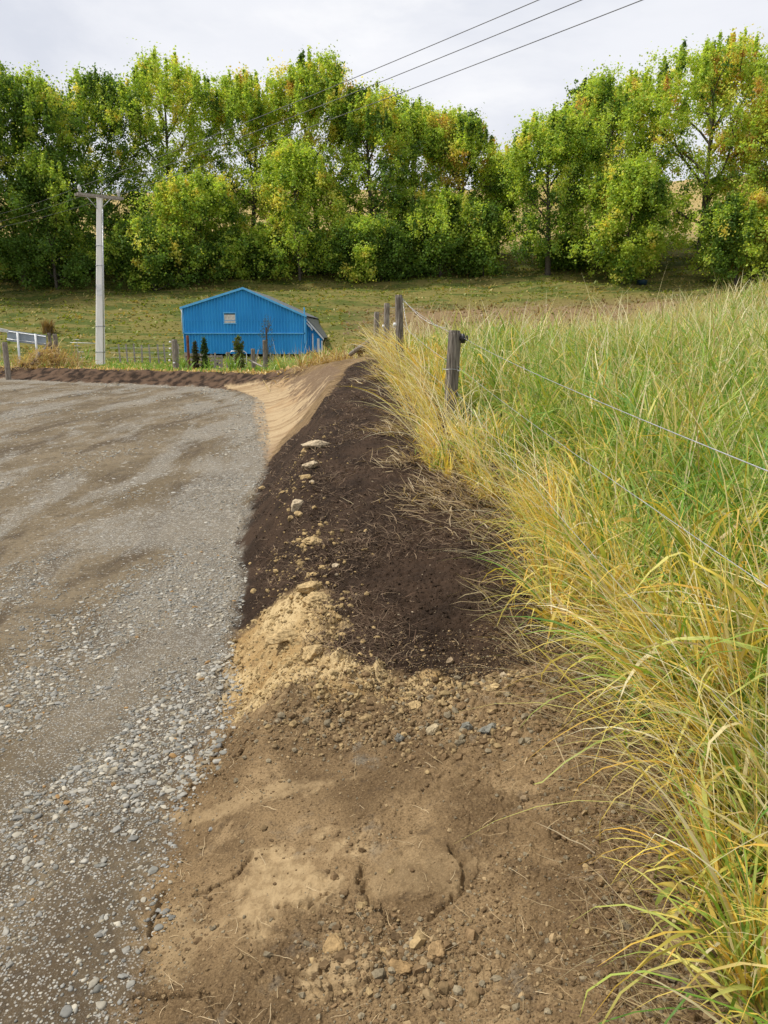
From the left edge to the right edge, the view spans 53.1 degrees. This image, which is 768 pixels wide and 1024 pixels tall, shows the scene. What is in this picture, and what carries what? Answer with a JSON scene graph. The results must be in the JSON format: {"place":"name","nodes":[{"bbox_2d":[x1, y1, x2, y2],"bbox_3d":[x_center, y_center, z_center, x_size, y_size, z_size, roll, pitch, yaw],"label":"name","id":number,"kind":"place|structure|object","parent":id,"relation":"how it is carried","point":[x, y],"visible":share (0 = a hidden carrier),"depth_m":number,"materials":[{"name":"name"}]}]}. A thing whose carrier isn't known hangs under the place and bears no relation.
{"place":"outdoors","nodes":[
{"label":"outdoors","id":0,"kind":"place"},
{"bbox_2d":[0,377,269,1023],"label":"gravel yard","id":1,"kind":"structure","parent":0,"point":[52,521],"depth_m":5.24,"materials":[{"name":"grey gravel"}]},
{"bbox_2d":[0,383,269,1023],"bbox_3d":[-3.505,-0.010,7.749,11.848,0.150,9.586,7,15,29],"label":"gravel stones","id":2,"kind":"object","parent":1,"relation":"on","point":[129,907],"visible":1,"depth_m":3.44,"materials":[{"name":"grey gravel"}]},
{"bbox_2d":[0,356,309,374],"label":"verge grass","id":3,"kind":"structure","parent":0,"point":[145,365],"depth_m":31.10,"materials":[{"name":"green plant"}]},
{"bbox_2d":[0,357,738,1023],"bbox_3d":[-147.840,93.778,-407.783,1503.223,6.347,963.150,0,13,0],"label":"dirt bank","id":4,"kind":"structure","parent":0,"point":[292,403],"depth_m":2.68,"materials":[{"name":"brown soil"}]},
{"bbox_2d":[2,342,11,379],"bbox_3d":[-14.768,-5.758,30.071,0.203,1.753,0.221,-10,17,-38],"label":"fence post","id":5,"kind":"object","parent":4,"relation":"on","point":[6,360],"visible":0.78,"depth_m":29.97,"materials":[{"name":"grey wood"}]},
{"bbox_2d":[265,628,302,644],"bbox_3d":[-0.530,0.650,4.041,0.217,0.074,0.136,-5,14,-20],"label":"clay clod","id":6,"kind":"object","parent":4,"relation":"on","point":[282,635],"visible":0.83,"depth_m":4.00,"materials":[{"name":"soil"}]},
{"bbox_2d":[291,499,303,512],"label":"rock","id":7,"kind":"object","parent":4,"relation":"on","point":[296,504],"visible":0.91,"depth_m":6.00,"materials":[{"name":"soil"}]},
{"bbox_2d":[296,580,322,593],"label":"clay clod","id":8,"kind":"object","parent":4,"relation":"on","point":[309,587],"visible":0.88,"depth_m":4.49,"materials":[{"name":"soil"}]},
{"bbox_2d":[302,460,317,468],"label":"clay clod","id":9,"kind":"object","parent":4,"relation":"on","point":[312,464],"visible":0.95,"depth_m":7.02,"materials":[{"name":"soil"}]},
{"bbox_2d":[301,536,321,544],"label":"clay clod","id":10,"kind":"object","parent":4,"relation":"on","point":[312,540],"visible":0.98,"depth_m":5.19,"materials":[{"name":"soil"}]},
{"bbox_2d":[302,644,326,660],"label":"clay clod","id":11,"kind":"object","parent":4,"relation":"on","point":[311,652],"visible":0.98,"depth_m":3.75,"materials":[{"name":"soil"}]},
{"bbox_2d":[302,592,328,607],"bbox_3d":[-0.385,0.515,4.355,0.169,0.113,0.203,0,13,0],"label":"clay clod","id":12,"kind":"object","parent":4,"relation":"on","point":[311,599],"visible":0.72,"depth_m":4.32,"materials":[{"name":"soil"}]},
{"bbox_2d":[301,440,329,448],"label":"clay clod","id":13,"kind":"object","parent":4,"relation":"on","point":[313,444],"visible":0.94,"depth_m":7.79,"materials":[{"name":"soil"}]},
{"bbox_2d":[322,933,345,953],"bbox_3d":[-0.141,1.177,2.093,0.064,0.036,0.080,-8,15,-30],"label":"clay clod","id":14,"kind":"object","parent":4,"relation":"on","point":[333,942],"visible":0.9,"depth_m":2.08,"materials":[{"name":"soil"}]},
{"bbox_2d":[349,335,375,355],"bbox_3d":[-0.528,-4.066,18.768,0.918,0.528,0.104,12,18,42],"label":"brace pole","id":15,"kind":"object","parent":4,"relation":"on","point":[355,350],"visible":0.52,"depth_m":18.86,"materials":[{"name":"grey wood"}]},
{"bbox_2d":[394,733,404,741],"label":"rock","id":16,"kind":"object","parent":4,"relation":"on","point":[399,738],"visible":1,"depth_m":2.97,"materials":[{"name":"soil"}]},
{"bbox_2d":[388,958,412,974],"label":"clay clod","id":17,"kind":"object","parent":4,"relation":"on","point":[400,966],"visible":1,"depth_m":1.96,"materials":[{"name":"soil"}]},
{"bbox_2d":[123,643,683,1023],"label":"pale rootlets","id":18,"kind":"object","parent":4,"relation":"on","point":[381,891],"visible":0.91,"depth_m":2.15,"materials":[{"name":"beige plant"}]},
{"bbox_2d":[246,353,574,670],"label":"dead roots","id":19,"kind":"object","parent":4,"relation":"on","point":[351,589],"visible":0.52,"depth_m":5.08,"materials":[{"name":"brown plant"}]},
{"bbox_2d":[408,700,420,709],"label":"clay clod","id":20,"kind":"object","parent":4,"relation":"on","point":[415,705],"visible":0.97,"depth_m":3.17,"materials":[{"name":"soil"}]},
{"bbox_2d":[426,723,439,735],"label":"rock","id":21,"kind":"object","parent":4,"relation":"on","point":[432,729],"visible":1,"depth_m":2.98,"materials":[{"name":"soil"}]},
{"bbox_2d":[427,940,444,959],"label":"clay clod","id":22,"kind":"object","parent":4,"relation":"on","point":[436,948],"visible":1,"depth_m":1.98,"materials":[{"name":"soil"}]},
{"bbox_2d":[130,360,762,1023],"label":"soil crumbs","id":23,"kind":"object","parent":4,"relation":"on","point":[414,940],"visible":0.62,"depth_m":2.46,"materials":[{"name":"brown soil"}]},
{"bbox_2d":[461,722,472,729],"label":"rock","id":24,"kind":"object","parent":4,"relation":"on","point":[467,725],"visible":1,"depth_m":2.97,"materials":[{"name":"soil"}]},
{"bbox_2d":[479,723,495,733],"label":"stone","id":25,"kind":"object","parent":4,"relation":"on","point":[486,729],"visible":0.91,"depth_m":2.92,"materials":[{"name":"stone"}]},
{"bbox_2d":[532,697,553,710],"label":"clay clod","id":26,"kind":"object","parent":4,"relation":"on","point":[541,700],"visible":0.66,"depth_m":2.98,"materials":[{"name":"soil"}]},
{"bbox_2d":[341,367,766,972],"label":"matted dead grass","id":27,"kind":"structure","parent":4,"relation":"on","point":[453,495],"depth_m":4.86,"materials":[{"name":"beige plant"}]},
{"bbox_2d":[348,346,767,1023],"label":"dead grass thatch","id":28,"kind":"object","parent":4,"relation":"on","point":[616,934],"visible":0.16,"depth_m":2.23,"materials":[{"name":"beige plant"}]},
{"bbox_2d":[369,263,767,501],"bbox_3d":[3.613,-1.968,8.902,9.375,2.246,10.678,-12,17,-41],"label":"long paddock grass","id":29,"kind":"structure","parent":4,"relation":"on","point":[549,394],"depth_m":7.31,"materials":[{"name":"green plant"}]},
{"bbox_2d":[616,721,644,745],"bbox_3d":[0.860,0.773,2.671,0.100,0.075,0.104,0,13,0],"label":"clay clod","id":30,"kind":"object","parent":4,"relation":"on","point":[621,730],"visible":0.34,"depth_m":2.64,"materials":[{"name":"soil"}]},
{"bbox_2d":[641,794,676,822],"bbox_3d":[0.812,0.876,2.262,0.097,0.085,0.089,0,13,0],"label":"clay clod","id":31,"kind":"object","parent":4,"relation":"on","point":[653,807],"visible":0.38,"depth_m":2.24,"materials":[{"name":"soil"}]},
{"bbox_2d":[650,862,673,879],"bbox_3d":[0.743,0.960,2.042,0.066,0.038,0.050,0,13,0],"label":"clay clod","id":32,"kind":"object","parent":4,"relation":"on","point":[661,874],"visible":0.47,"depth_m":2.03,"materials":[{"name":"soil"}]},
{"bbox_2d":[689,912,714,937],"bbox_3d":[0.776,1.008,1.876,0.058,0.075,0.074,0,13,0],"label":"clay clod","id":33,"kind":"object","parent":4,"relation":"on","point":[703,918],"visible":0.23,"depth_m":1.86,"materials":[{"name":"soil"}]},
{"bbox_2d":[687,965,722,1001],"bbox_3d":[0.727,1.062,1.744,0.086,0.070,0.070,-5,14,-19],"label":"clay clod","id":34,"kind":"object","parent":4,"relation":"on","point":[713,990],"visible":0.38,"depth_m":1.72,"materials":[{"name":"soil"}]},
{"bbox_2d":[701,937,717,960],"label":"clay clod","id":35,"kind":"object","parent":4,"relation":"on","point":[715,954],"visible":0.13,"depth_m":1.77,"materials":[{"name":"soil"}]},
{"bbox_2d":[0,175,767,364],"bbox_3d":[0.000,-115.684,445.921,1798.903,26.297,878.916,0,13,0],"label":"hillside","id":36,"kind":"structure","parent":0,"point":[324,305],"depth_m":60.48,"materials":[{"name":"green plant"}]},
{"bbox_2d":[0,104,70,281],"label":"deciduous tree","id":37,"kind":"object","parent":36,"relation":"on","point":[3,187],"visible":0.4,"depth_m":61.60,"materials":[{"name":"green plant"}]},
{"bbox_2d":[39,317,58,333],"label":"dry shrub","id":38,"kind":"object","parent":36,"relation":"on","point":[47,327],"visible":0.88,"depth_m":53.29,"materials":[{"name":"brown plant"}]},
{"bbox_2d":[0,233,105,280],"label":"leafy bush","id":39,"kind":"object","parent":36,"relation":"on","point":[5,276],"visible":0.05,"depth_m":65.89,"materials":[{"name":"green plant"}]},
{"bbox_2d":[0,140,110,294],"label":"deciduous tree","id":40,"kind":"object","parent":36,"relation":"on","point":[48,180],"visible":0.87,"depth_m":61.22,"materials":[{"name":"green plant"}]},
{"bbox_2d":[0,60,115,285],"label":"deciduous tree","id":41,"kind":"object","parent":36,"relation":"on","point":[31,101],"visible":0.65,"depth_m":61.25,"materials":[{"name":"green plant"}]},
{"bbox_2d":[50,231,112,272],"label":"leafy bush","id":42,"kind":"object","parent":36,"relation":"on","point":[94,268],"visible":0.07,"depth_m":66.78,"materials":[{"name":"green plant"}]},
{"bbox_2d":[29,61,172,272],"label":"deciduous tree","id":43,"kind":"object","parent":36,"relation":"on","point":[98,91],"visible":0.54,"depth_m":65.11,"materials":[{"name":"green plant"}]},
{"bbox_2d":[104,230,123,270],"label":"leafy bush","id":44,"kind":"object","parent":36,"relation":"on","point":[121,262],"visible":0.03,"depth_m":68.05,"materials":[{"name":"green plant"}]},
{"bbox_2d":[86,205,213,293],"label":"leafy bush","id":45,"kind":"object","parent":36,"relation":"on","point":[136,238],"visible":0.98,"depth_m":62.44,"materials":[{"name":"green plant"}]},
{"bbox_2d":[88,37,245,242],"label":"deciduous tree","id":46,"kind":"object","parent":36,"relation":"on","point":[147,76],"visible":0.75,"depth_m":66.12,"materials":[{"name":"green plant"}]},
{"bbox_2d":[124,163,267,286],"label":"deciduous tree","id":47,"kind":"object","parent":36,"relation":"on","point":[205,196],"visible":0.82,"depth_m":63.42,"materials":[{"name":"green plant"}]},
{"bbox_2d":[192,221,273,280],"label":"leafy bush","id":48,"kind":"object","parent":36,"relation":"on","point":[221,248],"visible":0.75,"depth_m":65.30,"materials":[{"name":"green plant"}]},
{"bbox_2d":[183,62,295,235],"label":"deciduous tree","id":49,"kind":"object","parent":36,"relation":"on","point":[241,101],"visible":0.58,"depth_m":67.89,"materials":[{"name":"green plant"}]},
{"bbox_2d":[179,287,326,355],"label":"blue shed","id":50,"kind":"structure","parent":36,"relation":"on","point":[220,322],"depth_m":48.61,"materials":[{"name":"paint"}]},
{"bbox_2d":[223,312,236,323],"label":"window","id":51,"kind":"structure","parent":50,"relation":"in","point":[226,315],"depth_m":48.44,"materials":[{"name":"white glass"}]},
{"bbox_2d":[240,224,301,278],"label":"leafy bush","id":52,"kind":"object","parent":36,"relation":"on","point":[265,260],"visible":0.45,"depth_m":66.59,"materials":[{"name":"green plant"}]},
{"bbox_2d":[231,131,353,283],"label":"deciduous tree","id":53,"kind":"object","parent":36,"relation":"on","point":[292,162],"visible":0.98,"depth_m":64.64,"materials":[{"name":"green plant"}]},
{"bbox_2d":[244,40,375,269],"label":"deciduous tree","id":54,"kind":"object","parent":36,"relation":"on","point":[308,75],"visible":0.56,"depth_m":65.92,"materials":[{"name":"green plant"}]},
{"bbox_2d":[292,225,351,276],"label":"leafy bush","id":55,"kind":"object","parent":36,"relation":"on","point":[309,249],"visible":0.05,"depth_m":68.31,"materials":[{"name":"green plant"}]},
{"bbox_2d":[305,209,394,286],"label":"leafy bush","id":56,"kind":"object","parent":36,"relation":"on","point":[352,232],"visible":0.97,"depth_m":64.48,"materials":[{"name":"green plant"}]},
{"bbox_2d":[323,72,436,264],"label":"deciduous tree","id":57,"kind":"object","parent":36,"relation":"on","point":[370,124],"visible":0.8,"depth_m":65.68,"materials":[{"name":"green plant"}]},
{"bbox_2d":[350,211,422,280],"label":"leafy bush","id":58,"kind":"object","parent":36,"relation":"on","point":[394,273],"visible":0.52,"depth_m":65.42,"materials":[{"name":"green plant"}]},
{"bbox_2d":[368,94,466,223],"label":"deciduous tree","id":59,"kind":"object","parent":36,"relation":"on","point":[420,110],"visible":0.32,"depth_m":68.65,"materials":[{"name":"green plant"}]},
{"bbox_2d":[387,207,451,277],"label":"leafy bush","id":60,"kind":"object","parent":36,"relation":"on","point":[402,225],"visible":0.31,"depth_m":66.64,"materials":[{"name":"green plant"}]},
{"bbox_2d":[385,178,499,278],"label":"leafy bush","id":61,"kind":"object","parent":36,"relation":"on","point":[439,206],"visible":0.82,"depth_m":65.41,"materials":[{"name":"green plant"}]},
{"bbox_2d":[417,100,510,256],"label":"deciduous tree","id":62,"kind":"object","parent":36,"relation":"on","point":[469,135],"visible":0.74,"depth_m":68.74,"materials":[{"name":"green plant"}]},
{"bbox_2d":[433,198,498,267],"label":"leafy bush","id":63,"kind":"object","parent":36,"relation":"on","point":[457,248],"visible":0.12,"depth_m":67.65,"materials":[{"name":"green plant"}]},
{"bbox_2d":[447,196,508,277],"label":"leafy bush","id":64,"kind":"object","parent":36,"relation":"on","point":[485,236],"visible":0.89,"depth_m":65.70,"materials":[{"name":"green plant"}]},
{"bbox_2d":[465,150,536,254],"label":"deciduous tree","id":65,"kind":"object","parent":36,"relation":"on","point":[509,205],"visible":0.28,"depth_m":72.11,"materials":[{"name":"green plant"}]},
{"bbox_2d":[474,91,612,274],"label":"deciduous tree","id":66,"kind":"object","parent":36,"relation":"on","point":[555,139],"visible":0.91,"depth_m":63.64,"materials":[{"name":"green plant"}]},
{"bbox_2d":[529,231,596,272],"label":"leafy bush","id":67,"kind":"object","parent":36,"relation":"on","point":[555,260],"visible":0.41,"depth_m":67.02,"materials":[{"name":"green plant"}]},
{"bbox_2d":[552,71,632,198],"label":"deciduous tree","id":68,"kind":"object","parent":36,"relation":"on","point":[578,89],"visible":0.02,"depth_m":101.26,"materials":[{"name":"green plant"}]},
{"bbox_2d":[539,55,703,244],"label":"deciduous tree","id":69,"kind":"object","parent":36,"relation":"on","point":[607,92],"visible":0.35,"depth_m":66.05,"materials":[{"name":"green plant"}]},
{"bbox_2d":[563,148,686,286],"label":"deciduous tree","id":70,"kind":"object","parent":36,"relation":"on","point":[635,189],"visible":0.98,"depth_m":61.04,"materials":[{"name":"green plant"}]},
{"bbox_2d":[595,234,661,265],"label":"leafy bush","id":71,"kind":"object","parent":36,"relation":"on","point":[622,239],"visible":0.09,"depth_m":68.01,"materials":[{"name":"green plant"}]},
{"bbox_2d":[582,24,767,269],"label":"deciduous tree","id":72,"kind":"object","parent":36,"relation":"on","point":[715,73],"visible":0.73,"depth_m":61.58,"materials":[{"name":"green plant"}]},
{"bbox_2d":[666,180,767,287],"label":"deciduous tree","id":73,"kind":"object","parent":36,"relation":"on","point":[732,215],"visible":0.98,"depth_m":59.56,"materials":[{"name":"green plant"}]},
{"bbox_2d":[692,81,767,271],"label":"deciduous tree","id":74,"kind":"object","parent":36,"relation":"on","point":[752,146],"visible":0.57,"depth_m":60.55,"materials":[{"name":"green plant"}]},
{"bbox_2d":[0,0,767,194],"label":"sky","id":75,"kind":"structure","parent":0,"point":[370,35],"materials":[{"name":"white"}]},
{"bbox_2d":[40,300,767,1023],"bbox_3d":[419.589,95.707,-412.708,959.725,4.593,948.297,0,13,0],"label":"paddock ground","id":76,"kind":"structure","parent":0,"point":[492,466],"depth_m":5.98,"materials":[{"name":"green plant"}]},
{"bbox_2d":[7,330,45,361],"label":"guard rail","id":77,"kind":"object","parent":76,"relation":"on","point":[25,337],"visible":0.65,"depth_m":40.95,"materials":[{"name":"metal"}]},
{"bbox_2d":[53,334,58,365],"bbox_3d":[-13.903,-6.685,32.635,0.195,1.726,0.199,-7,15,-29],"label":"fence post","id":78,"kind":"object","parent":76,"relation":"on","point":[55,338],"visible":0.5,"depth_m":32.45,"materials":[{"name":"grey wood"}]},
{"bbox_2d":[0,338,128,373],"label":"dead grass heap","id":79,"kind":"object","parent":76,"relation":"on","point":[46,357],"visible":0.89,"depth_m":31.59,"materials":[{"name":"plant"}]},
{"bbox_2d":[67,343,93,366],"bbox_3d":[-13.158,-6.748,33.170,1.766,1.113,1.438,0,13,0],"label":"weed clump","id":80,"kind":"object","parent":76,"relation":"on","point":[88,355],"visible":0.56,"depth_m":33.40,"materials":[{"name":"green plant"}]},
{"bbox_2d":[74,184,123,364],"bbox_3d":[-14.017,-11.494,38.564,2.250,9.006,0.914,-10,17,-38],"label":"power pole","id":81,"kind":"object","parent":76,"relation":"on","point":[100,333],"visible":0.99,"depth_m":38.17,"materials":[{"name":"concrete"}]},
{"bbox_2d":[79,0,538,186],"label":"power line","id":82,"kind":"object","parent":81,"relation":"attached to","point":[340,83],"visible":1,"depth_m":20.66,"materials":[{"name":"black metal"}]},
{"bbox_2d":[99,0,581,189],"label":"power line","id":83,"kind":"object","parent":81,"relation":"attached to","point":[374,84],"visible":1,"depth_m":20.01,"materials":[{"name":"black metal"}]},
{"bbox_2d":[122,0,641,193],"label":"power line","id":84,"kind":"object","parent":81,"relation":"attached to","point":[425,83],"visible":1,"depth_m":18.60,"materials":[{"name":"black metal"}]},
{"bbox_2d":[168,339,178,368],"bbox_3d":[-9.115,-6.627,33.299,0.269,1.666,0.428,7,15,26],"label":"fence post","id":85,"kind":"object","parent":76,"relation":"on","point":[174,352],"visible":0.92,"depth_m":33.21,"materials":[{"name":"grey wood"}]},
{"bbox_2d":[176,355,194,369],"bbox_3d":[-8.231,-6.267,31.946,0.989,0.878,1.094,-10,17,-37],"label":"weed clump","id":86,"kind":"object","parent":76,"relation":"on","point":[182,364],"visible":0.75,"depth_m":31.86,"materials":[{"name":"green plant"}]},
{"bbox_2d":[186,335,189,368],"bbox_3d":[-8.982,-7.186,35.293,0.128,1.816,0.132,-6,14,-23],"label":"steel post","id":87,"kind":"object","parent":76,"relation":"on","point":[188,348],"visible":0.74,"depth_m":35.19,"materials":[{"name":"brown metal"}]},
{"bbox_2d":[184,352,203,367],"bbox_3d":[-8.793,-6.935,35.932,1.067,1.046,0.177,0,13,0],"label":"rail fence","id":88,"kind":"object","parent":76,"relation":"on","point":[185,355],"visible":0.18,"depth_m":35.79,"materials":[{"name":"grey wood"}]},
{"bbox_2d":[190,341,201,368],"bbox_3d":[-8.070,-6.620,32.840,0.514,1.486,0.501,-10,16,-36],"label":"conifer","id":89,"kind":"object","parent":76,"relation":"on","point":[195,356],"visible":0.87,"depth_m":32.78,"materials":[{"name":"green plant"}]},
{"bbox_2d":[199,337,210,368],"bbox_3d":[-7.644,-6.694,32.843,0.533,1.657,0.503,0,13,0],"label":"conifer","id":90,"kind":"object","parent":76,"relation":"on","point":[204,348],"visible":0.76,"depth_m":32.74,"materials":[{"name":"green plant"}]},
{"bbox_2d":[118,344,310,363],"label":"batten fence","id":91,"kind":"object","parent":76,"relation":"on","point":[158,353],"visible":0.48,"depth_m":45.03,"materials":[{"name":"wood"}]},
{"bbox_2d":[207,355,222,369],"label":"timber gate","id":92,"kind":"structure","parent":76,"relation":"on","point":[215,364],"depth_m":35.51,"materials":[{"name":"grey wood"}]},
{"bbox_2d":[223,354,241,369],"bbox_3d":[-5.928,-5.859,29.995,0.794,0.757,1.079,0,13,0],"label":"weed clump","id":93,"kind":"object","parent":76,"relation":"on","point":[230,363],"visible":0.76,"depth_m":29.97,"materials":[{"name":"green plant"}]},
{"bbox_2d":[232,334,246,367],"bbox_3d":[-6.115,-6.662,32.579,0.634,1.716,0.633,0,13,0],"label":"conifer","id":94,"kind":"object","parent":76,"relation":"on","point":[238,346],"visible":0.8,"depth_m":32.40,"materials":[{"name":"green plant"}]},
{"bbox_2d":[251,349,255,368],"bbox_3d":[-5.620,-6.346,33.025,0.199,1.324,0.188,-10,17,-38],"label":"fence post","id":95,"kind":"object","parent":76,"relation":"on","point":[253,357],"visible":0.58,"depth_m":32.88,"materials":[{"name":"grey wood"}]},
{"bbox_2d":[262,340,267,368],"bbox_3d":[-4.733,-6.088,30.616,0.193,1.504,0.208,0,13,0],"label":"fence post","id":96,"kind":"object","parent":76,"relation":"on","point":[265,358],"visible":0.71,"depth_m":30.49,"materials":[{"name":"grey wood"}]},
{"bbox_2d":[258,316,274,362],"bbox_3d":[-5.051,-7.202,33.033,0.711,2.548,0.802,9,16,33],"label":"bare sapling","id":97,"kind":"object","parent":76,"relation":"on","point":[266,330],"visible":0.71,"depth_m":32.96,"materials":[{"name":"brown plant"}]},
{"bbox_2d":[263,342,357,392],"bbox_3d":[-1.319,-4.237,22.425,4.452,1.584,3.547,0,13,0],"label":"dead grass heap","id":98,"kind":"object","parent":76,"relation":"on","point":[322,359],"visible":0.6,"depth_m":22.05,"materials":[{"name":"beige plant"}]},
{"bbox_2d":[351,341,371,356],"bbox_3d":[-0.538,-4.551,21.569,0.827,0.592,0.795,0,13,0],"label":"dry shrub","id":99,"kind":"object","parent":76,"relation":"on","point":[361,351],"visible":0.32,"depth_m":21.42,"materials":[{"name":"beige plant"}]},
{"bbox_2d":[263,276,767,372],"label":"paddock grass","id":100,"kind":"structure","parent":76,"relation":"on","point":[277,362],"depth_m":18.00,"materials":[{"name":"beige plant"}]},
{"bbox_2d":[336,321,767,913],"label":"leaning grass stalks","id":101,"kind":"object","parent":76,"relation":"on","point":[388,347],"visible":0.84,"depth_m":2.81,"materials":[{"name":"yellow plant"}]},
{"bbox_2d":[373,295,767,753],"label":"wire fence","id":102,"kind":"object","parent":76,"relation":"on","point":[456,338],"visible":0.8,"depth_m":8.31,"materials":[{"name":"grey metal"}]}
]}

